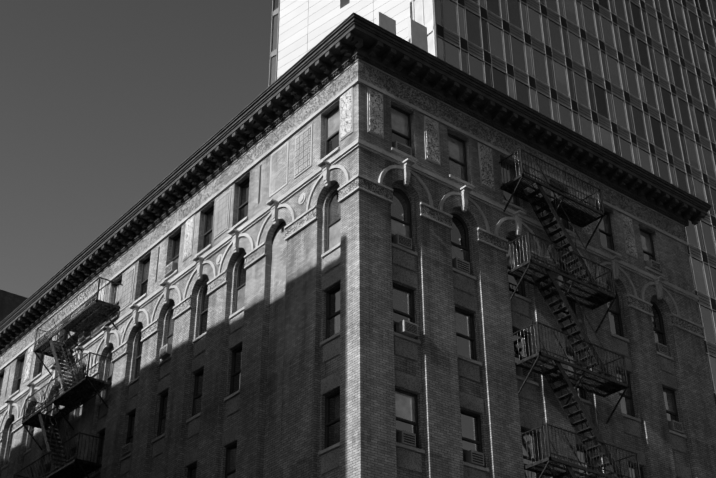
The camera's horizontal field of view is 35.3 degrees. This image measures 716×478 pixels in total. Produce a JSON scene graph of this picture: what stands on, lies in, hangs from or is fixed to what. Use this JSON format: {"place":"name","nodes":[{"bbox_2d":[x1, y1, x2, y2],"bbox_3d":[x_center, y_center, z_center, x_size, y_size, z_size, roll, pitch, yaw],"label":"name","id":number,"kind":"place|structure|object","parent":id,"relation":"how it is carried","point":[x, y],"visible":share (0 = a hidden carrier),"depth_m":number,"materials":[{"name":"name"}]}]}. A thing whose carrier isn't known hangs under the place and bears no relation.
{"place":"outdoors","nodes":[
{"label":"outdoors","id":0,"kind":"place"},
{"bbox_2d":[0,290,27,321],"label":"neighbour building","id":1,"kind":"structure","parent":0,"point":[10,303],"depth_m":66.67,"materials":[{"name":"brick"}]},
{"bbox_2d":[0,0,271,297],"label":"sky","id":2,"kind":"structure","parent":0,"point":[101,101],"materials":[{"name":"grey"}]},
{"bbox_2d":[0,83,715,477],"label":"brick walls","id":3,"kind":"structure","parent":0,"point":[278,419],"depth_m":33.64,"materials":[{"name":"brick"}]},
{"bbox_2d":[44,126,310,367],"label":"decorative wall panels","id":4,"kind":"object","parent":3,"relation":"attached to","point":[302,151],"visible":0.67,"depth_m":37.69,"materials":[{"name":"grey stone"}]},
{"bbox_2d":[23,89,636,381],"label":"ornamental panels","id":5,"kind":"object","parent":3,"relation":"attached to","point":[376,116],"visible":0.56,"depth_m":35.30,"materials":[{"name":"grey stone"}]},
{"bbox_2d":[0,105,678,477],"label":"window frames","id":6,"kind":"structure","parent":3,"relation":"in","point":[412,315],"depth_m":35.12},
{"bbox_2d":[0,108,676,477],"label":"window glass","id":7,"kind":"object","parent":6,"relation":"in","point":[404,402],"visible":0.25,"depth_m":34.17,"materials":[{"name":"black glass"}]},
{"bbox_2d":[49,141,682,466],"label":"air conditioners","id":8,"kind":"object","parent":6,"relation":"in","point":[401,329],"visible":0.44,"depth_m":33.04,"materials":[{"name":"grey metal"}]},
{"bbox_2d":[1,247,691,477],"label":"building spandrel panels","id":9,"kind":"object","parent":3,"relation":"attached to","point":[406,459],"visible":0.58,"depth_m":32.93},
{"bbox_2d":[0,77,704,477],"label":"decorative molding","id":10,"kind":"structure","parent":3,"relation":"attached to","point":[466,193],"depth_m":36.16,"materials":[{"name":"grey stone"}]},
{"bbox_2d":[0,61,704,438],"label":"frieze","id":11,"kind":"object","parent":3,"relation":"attached to","point":[394,87],"visible":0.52,"depth_m":37.33,"materials":[{"name":"grey stone"}]},
{"bbox_2d":[0,12,711,354],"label":"cornice","id":12,"kind":"structure","parent":3,"relation":"attached to","point":[342,46],"depth_m":38.14,"materials":[{"name":"black stone"}]},
{"bbox_2d":[0,58,684,356],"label":"dentil band","id":13,"kind":"object","parent":12,"relation":"attached to","point":[331,81],"visible":0.82,"depth_m":38.31,"materials":[{"name":"grey stone"}]},
{"bbox_2d":[379,0,409,40],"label":"wall","id":14,"kind":"structure","parent":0,"point":[398,11],"depth_m":73.09,"materials":[{"name":"white concrete"}]},
{"bbox_2d":[414,0,433,54],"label":"wall panels","id":15,"kind":"object","parent":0,"point":[427,10],"visible":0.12,"depth_m":74.94,"materials":[{"name":"white concrete"}]},
{"bbox_2d":[433,0,438,57],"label":"wall edge","id":16,"kind":"object","parent":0,"point":[435,26],"depth_m":73.33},
{"bbox_2d":[270,0,715,391],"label":"building facade","id":17,"kind":"structure","parent":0,"point":[450,18],"depth_m":84.48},
{"bbox_2d":[268,0,279,86],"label":"tower end strip mullions","id":18,"kind":"object","parent":17,"relation":"attached to","point":[274,13],"visible":0.25,"depth_m":81.94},
{"bbox_2d":[437,0,715,392],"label":"windows","id":19,"kind":"structure","parent":17,"relation":"attached to","point":[613,84],"depth_m":85.32,"materials":[{"name":"black glass"}]},
{"bbox_2d":[441,0,715,392],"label":"window mullions","id":20,"kind":"object","parent":17,"relation":"attached to","point":[623,94],"visible":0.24,"depth_m":85.39,"materials":[{"name":"grey metal"}]},
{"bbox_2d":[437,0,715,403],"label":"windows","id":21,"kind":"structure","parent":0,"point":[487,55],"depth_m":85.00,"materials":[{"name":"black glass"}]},
{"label":"tower","id":22,"kind":"object","parent":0,"visible":0},
{"bbox_2d":[410,0,435,55],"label":"tower setback frames","id":23,"kind":"structure","parent":22,"relation":"on","point":[429,25],"depth_m":74.02,"materials":[{"name":"white concrete"}]},
{"bbox_2d":[444,0,715,355],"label":"spandrel panels","id":24,"kind":"object","parent":22,"relation":"attached to","point":[628,64],"visible":0.27,"depth_m":84.92,"materials":[{"name":"black glass"}]},
{"bbox_2d":[444,0,715,353],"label":"tower spandrel grooves","id":25,"kind":"object","parent":22,"relation":"attached to","point":[612,88],"visible":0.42,"depth_m":85.13,"materials":[{"name":"black metal"}]},
{"label":"ground","id":26,"kind":"structure","parent":0,"visible":0},
{"bbox_2d":[277,0,378,78],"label":"building wall","id":27,"kind":"structure","parent":26,"relation":"on","point":[317,21],"depth_m":79.67,"materials":[{"name":"white concrete"}]},
{"bbox_3d":[-5.793,14.665,45.066,15.500,24.950,38.500,22,-38,-32],"label":"building","id":28,"kind":"object","parent":26,"relation":"on","visible":0},
{"bbox_2d":[13,277,122,477],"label":"fire escape","id":29,"kind":"object","parent":28,"relation":"attached to","point":[88,319],"visible":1,"depth_m":42.26,"materials":[{"name":"metal"}]},
{"bbox_2d":[376,11,395,34],"bbox_3d":[0.805,-6.312,35.725,0.720,1.720,0.500,22,-38,-32],"label":"rooftop bulkhead box","id":30,"kind":"object","parent":28,"relation":"on","point":[384,21],"visible":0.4,"depth_m":35.84,"materials":[{"name":"grey concrete"}]},
{"bbox_2d":[408,18,427,51],"bbox_3d":[1.863,-6.162,36.612,0.720,1.970,0.500,22,-38,-32],"label":"rooftop block","id":31,"kind":"object","parent":28,"relation":"on","point":[417,34],"visible":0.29,"depth_m":36.67,"materials":[{"name":"grey concrete"}]},
{"bbox_2d":[499,148,640,477],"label":"fire escape","id":32,"kind":"object","parent":28,"relation":"attached to","point":[589,294],"visible":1,"depth_m":34.02,"materials":[{"name":"metal"}]}
]}

